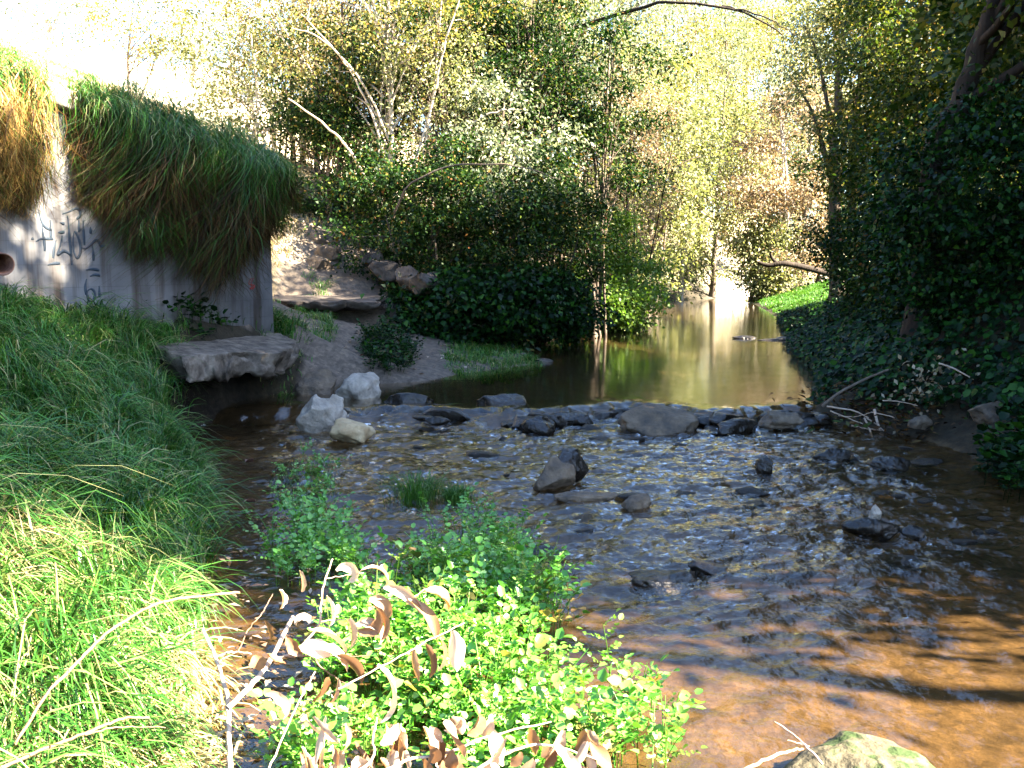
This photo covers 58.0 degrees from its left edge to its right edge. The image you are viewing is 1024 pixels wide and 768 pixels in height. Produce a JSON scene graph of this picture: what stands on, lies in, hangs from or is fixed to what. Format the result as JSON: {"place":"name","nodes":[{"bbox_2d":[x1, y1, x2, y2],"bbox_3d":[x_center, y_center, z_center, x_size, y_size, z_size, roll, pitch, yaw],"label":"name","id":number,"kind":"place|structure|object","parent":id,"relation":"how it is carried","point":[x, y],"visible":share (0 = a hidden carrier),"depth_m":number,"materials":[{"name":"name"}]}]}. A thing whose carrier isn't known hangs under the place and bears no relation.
{"place":"outdoors","nodes":[
{"label":"outdoors","id":0,"kind":"place"},
{"bbox_2d":[0,421,236,767],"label":"dry grass","id":1,"kind":"structure","parent":0,"point":[36,529],"depth_m":3.75,"materials":[{"name":"plant"}]},
{"bbox_2d":[0,0,929,235],"label":"sky","id":2,"kind":"structure","parent":0,"point":[118,51],"materials":[{"name":"white"}]},
{"bbox_2d":[0,27,1023,767],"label":"ground","id":3,"kind":"structure","parent":0,"point":[804,695],"depth_m":5.43,"materials":[{"name":"brown soil"}]},
{"bbox_2d":[0,0,125,75],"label":"thicket","id":4,"kind":"object","parent":3,"relation":"on","point":[49,46],"visible":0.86,"depth_m":25.96,"materials":[{"name":"green plant"}]},
{"bbox_2d":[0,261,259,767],"bbox_3d":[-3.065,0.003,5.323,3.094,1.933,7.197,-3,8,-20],"label":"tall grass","id":5,"kind":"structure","parent":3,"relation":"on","point":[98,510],"depth_m":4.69,"materials":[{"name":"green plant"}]},
{"bbox_2d":[57,0,210,96],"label":"tree","id":6,"kind":"object","parent":3,"relation":"on","point":[130,30],"visible":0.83,"depth_m":24.87,"materials":[{"name":"green plant"}]},
{"bbox_2d":[0,81,273,332],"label":"block wall","id":7,"kind":"structure","parent":3,"relation":"on","point":[34,256],"depth_m":8.43,"materials":[{"name":"concrete"}]},
{"bbox_2d":[0,49,119,228],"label":"golden straw","id":8,"kind":"object","parent":7,"relation":"on","point":[5,108],"visible":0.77,"depth_m":7.33,"materials":[{"name":"yellow plant"}]},
{"bbox_2d":[0,34,310,232],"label":"hanging grass","id":9,"kind":"structure","parent":7,"relation":"hanging from","point":[173,152],"depth_m":8.65,"materials":[{"name":"green plant"}]},
{"bbox_2d":[0,61,314,305],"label":"dead thatch","id":10,"kind":"object","parent":7,"relation":"hanging from","point":[194,226],"visible":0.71,"depth_m":8.96,"materials":[{"name":"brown plant"}]},
{"bbox_2d":[0,89,314,291],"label":"hanging strands","id":11,"kind":"object","parent":7,"relation":"hanging from","point":[158,228],"visible":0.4,"depth_m":8.91,"materials":[{"name":"green plant"}]},
{"bbox_2d":[0,58,319,338],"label":"wall top grass","id":12,"kind":"structure","parent":7,"relation":"on","point":[278,320],"depth_m":11.27,"materials":[{"name":"green plant"}]},
{"bbox_2d":[0,279,275,767],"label":"bank grass","id":13,"kind":"structure","parent":3,"relation":"on","point":[136,410],"depth_m":4.06,"materials":[{"name":"green plant"}]},
{"bbox_2d":[0,716,165,767],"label":"dead branch","id":14,"kind":"object","parent":13,"relation":"on","point":[88,732],"visible":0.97,"depth_m":2.46,"materials":[{"name":"beige wood"}]},
{"bbox_2d":[13,591,239,744],"bbox_3d":[-1.133,0.798,2.746,0.088,0.232,0.740,5,9,35],"label":"dead branch","id":15,"kind":"object","parent":13,"relation":"on","point":[47,692],"visible":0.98,"depth_m":2.69,"materials":[{"name":"beige wood"}]},
{"bbox_2d":[201,559,449,767],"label":"dead branch","id":16,"kind":"object","parent":13,"relation":"on","point":[321,648],"visible":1,"depth_m":2.79,"materials":[{"name":"brown plant"}]},
{"bbox_2d":[338,623,465,689],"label":"dead branch","id":17,"kind":"object","parent":16,"relation":"attached to","point":[456,649],"visible":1,"depth_m":2.81,"materials":[{"name":"brown plant"}]},
{"bbox_2d":[0,515,284,767],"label":"straw grass","id":18,"kind":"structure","parent":3,"relation":"on","point":[216,721],"depth_m":3.23,"materials":[{"name":"plant"}]},
{"bbox_2d":[0,44,327,299],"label":"hill grass","id":19,"kind":"structure","parent":3,"relation":"on","point":[66,76],"depth_m":20.66,"materials":[{"name":"green plant"}]},
{"bbox_2d":[129,0,258,125],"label":"thicket","id":20,"kind":"object","parent":3,"relation":"on","point":[192,71],"visible":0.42,"depth_m":28.95,"materials":[{"name":"green plant"}]},
{"bbox_2d":[163,291,240,339],"bbox_3d":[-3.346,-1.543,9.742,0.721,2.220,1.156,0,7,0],"label":"wall foot herbs","id":21,"kind":"object","parent":3,"relation":"on","point":[191,307],"depth_m":9.60,"materials":[{"name":"green plant"}]},
{"bbox_2d":[152,332,299,382],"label":"concrete slab","id":22,"kind":"structure","parent":3,"relation":"on","point":[269,356],"depth_m":9.37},
{"bbox_2d":[124,7,338,151],"bbox_3d":[-5.799,-6.518,20.010,4.784,3.450,4.364,0,7,0],"label":"thicket","id":23,"kind":"object","parent":3,"relation":"on","point":[184,56],"visible":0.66,"depth_m":19.65,"materials":[{"name":"green plant"}]},
{"bbox_2d":[191,0,353,153],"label":"tree","id":24,"kind":"object","parent":3,"relation":"on","point":[232,60],"visible":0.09,"depth_m":25.68,"materials":[{"name":"green plant"}]},
{"bbox_2d":[185,0,363,162],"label":"tree","id":25,"kind":"object","parent":3,"relation":"on","point":[291,70],"visible":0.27,"depth_m":20.67,"materials":[{"name":"green plant"}]},
{"bbox_2d":[185,0,404,203],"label":"leaning tree","id":26,"kind":"object","parent":3,"relation":"on","point":[227,4],"visible":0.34,"depth_m":19.89,"materials":[{"name":"green plant"}]},
{"bbox_2d":[259,437,351,511],"bbox_3d":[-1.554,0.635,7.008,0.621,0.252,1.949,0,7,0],"label":"water herbs","id":27,"kind":"object","parent":3,"relation":"on","point":[326,478],"visible":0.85,"depth_m":6.84,"materials":[{"name":"green plant"}]},
{"bbox_2d":[292,368,336,401],"bbox_3d":[-2.278,0.078,10.599,0.564,0.511,0.484,-3,8,-20],"label":"rock","id":28,"kind":"object","parent":3,"relation":"on","point":[318,382],"visible":0.62,"depth_m":10.47,"materials":[{"name":"grey stone"}]},
{"bbox_2d":[218,0,415,177],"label":"thicket","id":29,"kind":"object","parent":3,"relation":"on","point":[304,87],"visible":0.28,"depth_m":20.10,"materials":[{"name":"green plant"}]},
{"bbox_2d":[296,394,346,439],"bbox_3d":[-1.853,0.323,9.014,0.549,0.474,0.328,-6,10,-40],"label":"rock","id":30,"kind":"object","parent":3,"relation":"on","point":[317,415],"visible":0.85,"depth_m":8.89,"materials":[{"name":"stone"}]},
{"bbox_2d":[273,292,387,311],"bbox_3d":[-2.945,-1.372,14.960,1.975,0.331,2.445,0,7,0],"label":"stone ledge","id":31,"kind":"object","parent":3,"relation":"on","point":[352,302],"visible":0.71,"depth_m":14.05,"materials":[{"name":"grey stone"}]},
{"bbox_2d":[244,53,421,223],"bbox_3d":[-3.530,-4.609,18.040,3.743,3.315,3.461,0,7,0],"label":"bush","id":32,"kind":"object","parent":3,"relation":"on","point":[355,126],"visible":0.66,"depth_m":17.76,"materials":[{"name":"green plant"}]},
{"bbox_2d":[246,0,436,221],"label":"tree","id":33,"kind":"object","parent":3,"relation":"on","point":[343,15],"visible":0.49,"depth_m":18.02,"materials":[{"name":"green plant"}]},
{"bbox_2d":[335,372,381,415],"bbox_3d":[-1.693,0.121,10.281,0.555,0.509,0.453,-7,10,-44],"label":"rock","id":34,"kind":"object","parent":3,"relation":"on","point":[360,387],"visible":0.89,"depth_m":10.12,"materials":[{"name":"stone"}]},
{"bbox_2d":[265,0,452,194],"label":"thicket","id":35,"kind":"object","parent":3,"relation":"on","point":[347,17],"visible":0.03,"depth_m":21.91,"materials":[{"name":"green plant"}]},
{"bbox_2d":[211,0,539,259],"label":"slender tree","id":36,"kind":"object","parent":3,"relation":"on","point":[389,121],"visible":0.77,"depth_m":16.94,"materials":[{"name":"green plant"}]},
{"bbox_2d":[351,316,426,375],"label":"shore herbs","id":37,"kind":"object","parent":3,"relation":"on","point":[407,345],"visible":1,"depth_m":12.42,"materials":[{"name":"green plant"}]},
{"bbox_2d":[281,0,505,247],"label":"tree","id":38,"kind":"object","parent":3,"relation":"on","point":[359,55],"visible":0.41,"depth_m":17.45,"materials":[{"name":"green plant"}]},
{"bbox_2d":[256,216,545,405],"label":"shore grass","id":39,"kind":"structure","parent":3,"relation":"on","point":[479,353],"depth_m":13.41,"materials":[{"name":"green plant"}]},
{"bbox_2d":[379,392,434,412],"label":"rock","id":40,"kind":"object","parent":3,"relation":"on","point":[411,399],"visible":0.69,"depth_m":9.78,"materials":[{"name":"stone"}]},
{"bbox_2d":[291,116,585,303],"bbox_3d":[-1.299,-2.843,16.115,5.155,3.554,3.609,0,7,0],"label":"bush","id":41,"kind":"object","parent":3,"relation":"on","point":[390,183],"visible":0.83,"depth_m":15.71,"materials":[{"name":"green plant"}]},
{"bbox_2d":[334,0,546,259],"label":"tree","id":42,"kind":"object","parent":3,"relation":"on","point":[443,119],"visible":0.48,"depth_m":17.00,"materials":[{"name":"green plant"}]},
{"bbox_2d":[360,255,586,349],"bbox_3d":[-0.569,-1.225,15.057,3.587,1.788,2.435,0,7,0],"label":"bush","id":43,"kind":"object","parent":3,"relation":"on","point":[476,303],"visible":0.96,"depth_m":14.64,"materials":[{"name":"green plant"}]},
{"bbox_2d":[287,545,661,766],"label":"yellow weed","id":44,"kind":"object","parent":3,"relation":"on","point":[614,680],"visible":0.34,"depth_m":3.46,"materials":[{"name":"green plant"}]},
{"bbox_2d":[387,0,564,263],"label":"tree","id":45,"kind":"object","parent":3,"relation":"on","point":[496,28],"visible":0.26,"depth_m":17.66,"materials":[{"name":"green plant"}]},
{"bbox_2d":[247,525,705,767],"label":"watercress","id":46,"kind":"object","parent":3,"relation":"on","point":[507,590],"visible":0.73,"depth_m":3.35,"materials":[{"name":"green plant"}]},
{"bbox_2d":[291,513,707,767],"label":"brook weed","id":47,"kind":"object","parent":3,"relation":"on","point":[680,708],"visible":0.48,"depth_m":3.39,"materials":[{"name":"green plant"}]},
{"bbox_2d":[476,393,531,412],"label":"rock","id":48,"kind":"object","parent":3,"relation":"on","point":[496,403],"visible":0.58,"depth_m":9.75,"materials":[{"name":"stone"}]},
{"bbox_2d":[413,48,604,272],"bbox_3d":[-0.051,-3.604,17.141,3.478,5.170,3.449,0,7,0],"label":"tree","id":49,"kind":"object","parent":3,"relation":"on","point":[503,123],"visible":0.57,"depth_m":16.67,"materials":[{"name":"green plant"}]},
{"bbox_2d":[430,0,632,259],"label":"tree","id":50,"kind":"object","parent":3,"relation":"on","point":[551,73],"visible":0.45,"depth_m":17.82,"materials":[{"name":"green plant"}]},
{"bbox_2d":[446,0,622,251],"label":"tree","id":51,"kind":"object","parent":3,"relation":"on","point":[547,31],"visible":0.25,"depth_m":18.49,"materials":[{"name":"green plant"}]},
{"bbox_2d":[441,127,636,332],"bbox_3d":[0.530,-2.833,17.716,3.898,4.213,3.131,0,7,0],"label":"bush","id":52,"kind":"object","parent":3,"relation":"on","point":[579,242],"visible":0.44,"depth_m":17.33,"materials":[{"name":"green plant"}]},
{"bbox_2d":[488,251,627,348],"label":"bush","id":53,"kind":"object","parent":3,"relation":"on","point":[575,333],"visible":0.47,"depth_m":16.53,"materials":[{"name":"green plant"}]},
{"bbox_2d":[472,0,653,267],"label":"tree","id":54,"kind":"object","parent":3,"relation":"on","point":[533,56],"visible":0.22,"depth_m":18.40,"materials":[{"name":"green plant"}]},
{"bbox_2d":[553,491,617,507],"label":"rock","id":55,"kind":"object","parent":3,"relation":"on","point":[577,497],"visible":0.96,"depth_m":6.27,"materials":[{"name":"grey stone"}]},
{"bbox_2d":[543,252,678,332],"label":"bush","id":56,"kind":"object","parent":3,"relation":"on","point":[636,299],"visible":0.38,"depth_m":20.06,"materials":[{"name":"green plant"}]},
{"bbox_2d":[519,0,703,335],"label":"tree","id":57,"kind":"object","parent":3,"relation":"on","point":[604,145],"visible":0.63,"depth_m":18.26,"materials":[{"name":"green plant"}]},
{"bbox_2d":[538,2,695,259],"bbox_3d":[2.477,-6.436,26.299,5.547,8.161,4.200,0,7,0],"label":"slope tree","id":58,"kind":"object","parent":3,"relation":"on","point":[667,89],"visible":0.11,"depth_m":26.00,"materials":[{"name":"green plant"}]},
{"bbox_2d":[529,0,709,275],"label":"tree","id":59,"kind":"object","parent":3,"relation":"on","point":[667,98],"visible":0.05,"depth_m":34.53,"materials":[{"name":"green plant"}]},
{"bbox_2d":[448,0,800,259],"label":"willow tree","id":60,"kind":"object","parent":3,"relation":"on","point":[637,8],"visible":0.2,"depth_m":19.96,"materials":[{"name":"green plant"}]},
{"bbox_2d":[569,195,692,313],"bbox_3d":[2.729,-2.869,22.304,3.096,3.375,3.158,0,7,0],"label":"bush","id":61,"kind":"object","parent":3,"relation":"on","point":[646,267],"visible":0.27,"depth_m":21.90,"materials":[{"name":"green plant"}]},
{"bbox_2d":[564,48,714,274],"bbox_3d":[2.700,-5.072,23.258,4.083,6.870,4.124,5,9,33],"label":"tree","id":62,"kind":"object","parent":3,"relation":"on","point":[651,151],"visible":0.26,"depth_m":23.31,"materials":[{"name":"green plant"}]},
{"bbox_2d":[628,569,699,600],"bbox_3d":[0.777,1.022,4.666,0.371,0.123,0.225,0,7,3],"label":"rock","id":63,"kind":"object","parent":3,"relation":"on","point":[647,584],"visible":1,"depth_m":4.61,"materials":[{"name":"stone"}]},
{"bbox_2d":[582,15,749,307],"bbox_3d":[4.651,-7.172,30.436,6.177,9.411,5.752,-7,10,-42],"label":"tree","id":64,"kind":"object","parent":3,"relation":"on","point":[684,197],"visible":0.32,"depth_m":29.93,"materials":[{"name":"green plant"}]},
{"bbox_2d":[606,2,734,262],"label":"tree","id":65,"kind":"object","parent":3,"relation":"on","point":[715,31],"visible":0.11,"depth_m":40.01,"materials":[{"name":"green plant"}]},
{"bbox_2d":[622,87,766,301],"bbox_3d":[6.548,-7.329,36.318,6.349,8.392,5.306,0,7,0],"label":"tree","id":66,"kind":"object","parent":3,"relation":"on","point":[689,147],"visible":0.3,"depth_m":36.07,"materials":[{"name":"green plant"}]},
{"bbox_2d":[617,0,785,171],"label":"tree","id":67,"kind":"object","parent":3,"relation":"on","point":[700,1],"visible":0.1,"depth_m":57.41,"materials":[{"name":"green plant"}]},
{"bbox_2d":[638,0,773,250],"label":"tree","id":68,"kind":"object","parent":3,"relation":"on","point":[743,34],"visible":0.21,"depth_m":44.69,"materials":[{"name":"green plant"}]},
{"bbox_2d":[688,560,727,581],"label":"rock","id":69,"kind":"object","parent":3,"relation":"on","point":[708,571],"visible":0.98,"depth_m":4.82,"materials":[{"name":"stone"}]},
{"bbox_2d":[662,0,796,241],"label":"tree","id":70,"kind":"object","parent":3,"relation":"on","point":[751,25],"visible":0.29,"depth_m":49.57,"materials":[{"name":"green plant"}]},
{"bbox_2d":[665,54,797,296],"bbox_3d":[8.890,-8.879,40.175,6.577,10.266,6.474,0,7,0],"label":"tree","id":71,"kind":"object","parent":3,"relation":"on","point":[712,292],"visible":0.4,"depth_m":39.74,"materials":[{"name":"green plant"}]},
{"bbox_2d":[717,417,758,439],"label":"rock","id":72,"kind":"object","parent":3,"relation":"on","point":[740,426],"visible":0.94,"depth_m":8.75,"materials":[{"name":"stone"}]},
{"bbox_2d":[698,79,815,260],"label":"tree","id":73,"kind":"object","parent":3,"relation":"on","point":[723,231],"visible":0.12,"depth_m":44.63,"materials":[{"name":"green plant"}]},
{"bbox_2d":[670,75,847,292],"bbox_3d":[10.142,-7.642,35.353,5.983,8.450,5.557,-6,10,-41],"label":"tree","id":74,"kind":"object","parent":3,"relation":"on","point":[789,200],"visible":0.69,"depth_m":34.85,"materials":[{"name":"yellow plant"}]},
{"bbox_2d":[703,187,815,302],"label":"bush","id":75,"kind":"object","parent":3,"relation":"on","point":[760,288],"visible":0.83,"depth_m":35.16,"materials":[{"name":"green plant"}]},
{"bbox_2d":[702,0,827,211],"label":"tree","id":76,"kind":"object","parent":3,"relation":"on","point":[774,33],"visible":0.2,"depth_m":53.31,"materials":[{"name":"green plant"}]},
{"bbox_2d":[757,411,803,428],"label":"rock","id":77,"kind":"object","parent":3,"relation":"on","point":[777,420],"visible":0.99,"depth_m":8.94,"materials":[{"name":"grey stone"}]},
{"bbox_2d":[752,278,831,315],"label":"lawn grass","id":78,"kind":"structure","parent":3,"relation":"on","point":[800,297],"depth_m":30.78,"materials":[{"name":"green plant"}]},
{"bbox_2d":[736,38,866,287],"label":"tree","id":79,"kind":"object","parent":3,"relation":"on","point":[776,82],"visible":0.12,"depth_m":42.51,"materials":[{"name":"green plant"}]},
{"bbox_2d":[735,0,871,236],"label":"tree","id":80,"kind":"object","parent":3,"relation":"on","point":[791,2],"visible":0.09,"depth_m":60.27,"materials":[{"name":"green plant"}]},
{"bbox_2d":[765,141,860,284],"bbox_3d":[12.402,-6.604,36.332,4.892,6.117,4.355,0,7,0],"label":"tree","id":81,"kind":"object","parent":3,"relation":"on","point":[818,276],"visible":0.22,"depth_m":36.09,"materials":[{"name":"green plant"}]},
{"bbox_2d":[746,0,939,301],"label":"twin trunk tree","id":82,"kind":"object","parent":3,"relation":"on","point":[814,49],"visible":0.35,"depth_m":24.26,"materials":[{"name":"green plant"}]},
{"bbox_2d":[783,731,934,767],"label":"rock","id":83,"kind":"object","parent":3,"relation":"on","point":[845,749],"visible":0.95,"depth_m":2.88,"materials":[{"name":"stone"}]},
{"bbox_2d":[801,0,937,196],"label":"tree","id":84,"kind":"object","parent":3,"relation":"on","point":[846,92],"visible":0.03,"depth_m":23.72,"materials":[{"name":"green plant"}]},
{"bbox_2d":[786,175,967,316],"bbox_3d":[6.508,-2.014,15.567,3.765,2.884,3.488,0,7,0],"label":"thicket","id":85,"kind":"object","parent":3,"relation":"on","point":[825,242],"visible":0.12,"depth_m":15.27,"materials":[{"name":"green plant"}]},
{"bbox_2d":[791,0,978,219],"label":"tree","id":86,"kind":"object","parent":3,"relation":"on","point":[840,63],"visible":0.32,"depth_m":19.97,"materials":[{"name":"green plant"}]},
{"bbox_2d":[826,0,954,212],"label":"tree","id":87,"kind":"object","parent":3,"relation":"on","point":[858,106],"visible":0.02,"depth_m":19.93,"materials":[{"name":"green plant"}]},
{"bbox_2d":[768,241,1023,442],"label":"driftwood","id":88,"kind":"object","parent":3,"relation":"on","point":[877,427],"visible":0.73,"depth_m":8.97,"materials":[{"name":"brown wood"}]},
{"bbox_2d":[775,191,1023,489],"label":"ivy","id":89,"kind":"object","parent":3,"relation":"on","point":[835,346],"visible":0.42,"depth_m":9.30,"materials":[{"name":"green plant"}]},
{"bbox_2d":[816,0,1022,207],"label":"tree","id":90,"kind":"object","parent":3,"relation":"on","point":[875,11],"visible":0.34,"depth_m":15.61,"materials":[{"name":"green plant"}]},
{"bbox_2d":[860,348,980,433],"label":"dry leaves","id":91,"kind":"object","parent":3,"relation":"on","point":[921,369],"visible":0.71,"depth_m":8.71,"materials":[{"name":"brown plant"}]},
{"bbox_2d":[825,135,1022,333],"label":"thicket","id":92,"kind":"object","parent":3,"relation":"on","point":[874,288],"visible":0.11,"depth_m":12.54,"materials":[{"name":"green plant"}]},
{"bbox_2d":[830,60,1023,341],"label":"thicket","id":93,"kind":"object","parent":3,"relation":"on","point":[990,144],"visible":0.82,"depth_m":9.35,"materials":[{"name":"green plant"}]},
{"bbox_2d":[881,0,1023,176],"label":"shade tree","id":94,"kind":"object","parent":3,"relation":"on","point":[923,17],"visible":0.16,"depth_m":13.49,"materials":[{"name":"green plant"}]},
{"bbox_2d":[899,0,1023,362],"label":"leaning trunk tree","id":95,"kind":"object","parent":3,"relation":"on","point":[997,24],"visible":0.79,"depth_m":9.66,"materials":[{"name":"brown plant"}]},
{"bbox_2d":[968,394,1023,501],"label":"ivy sprig","id":96,"kind":"object","parent":3,"relation":"on","point":[1005,413],"visible":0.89,"depth_m":6.82,"materials":[{"name":"green plant"}]},
{"bbox_2d":[193,297,1023,730],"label":"stream water","id":97,"kind":"structure","parent":0,"point":[689,347],"depth_m":10.36,"materials":[{"name":"liquid"}]},
{"bbox_2d":[179,530,332,767],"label":"leaf litter","id":98,"kind":"object","parent":97,"relation":"on","point":[247,718],"visible":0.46,"depth_m":3.98,"materials":[{"name":"beige plant"}]},
{"bbox_2d":[232,480,376,593],"bbox_3d":[-1.150,0.819,5.247,0.875,0.335,1.454,0,7,0],"label":"watercress","id":99,"kind":"object","parent":97,"relation":"on","point":[339,545],"visible":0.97,"depth_m":5.11,"materials":[{"name":"green plant"}]},
{"bbox_2d":[330,417,375,443],"bbox_3d":[-1.455,0.434,8.443,0.334,0.261,0.427,3,8,25],"label":"rock","id":100,"kind":"object","parent":97,"relation":"on","point":[349,431],"visible":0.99,"depth_m":8.31,"materials":[{"name":"beige stone"}]},
{"bbox_2d":[369,464,456,510],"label":"grass tuft","id":101,"kind":"object","parent":97,"relation":"on","point":[412,493],"visible":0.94,"depth_m":6.28,"materials":[{"name":"green plant"}]},
{"bbox_2d":[300,714,611,767],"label":"dead branch","id":102,"kind":"object","parent":97,"relation":"on","point":[440,755],"visible":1,"depth_m":2.56,"materials":[{"name":"brown plant"}]},
{"bbox_2d":[396,482,547,559],"bbox_3d":[-0.220,0.786,5.336,0.828,0.379,1.213,0,7,0],"label":"watercress","id":103,"kind":"object","parent":97,"relation":"on","point":[494,532],"visible":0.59,"depth_m":5.17,"materials":[{"name":"green plant"}]},
{"bbox_2d":[533,456,575,493],"bbox_3d":[0.308,0.657,6.653,0.343,0.274,0.249,-4,8,-30],"label":"rock","id":104,"kind":"object","parent":97,"relation":"on","point":[557,474],"visible":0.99,"depth_m":6.58,"materials":[{"name":"grey stone"}]},
{"bbox_2d":[617,403,698,437],"bbox_3d":[1.434,0.339,9.026,0.796,0.269,0.650,-1,7,-10],"label":"rock","id":105,"kind":"object","parent":97,"relation":"on","point":[652,420],"visible":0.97,"depth_m":8.85,"materials":[{"name":"grey stone"}]},
{"bbox_2d":[841,516,900,542],"bbox_3d":[2.161,0.875,5.567,0.367,0.147,0.191,-1,7,-5],"label":"rock","id":106,"kind":"object","parent":97,"relation":"on","point":[868,528],"visible":0.99,"depth_m":5.51,"materials":[{"name":"stone"}]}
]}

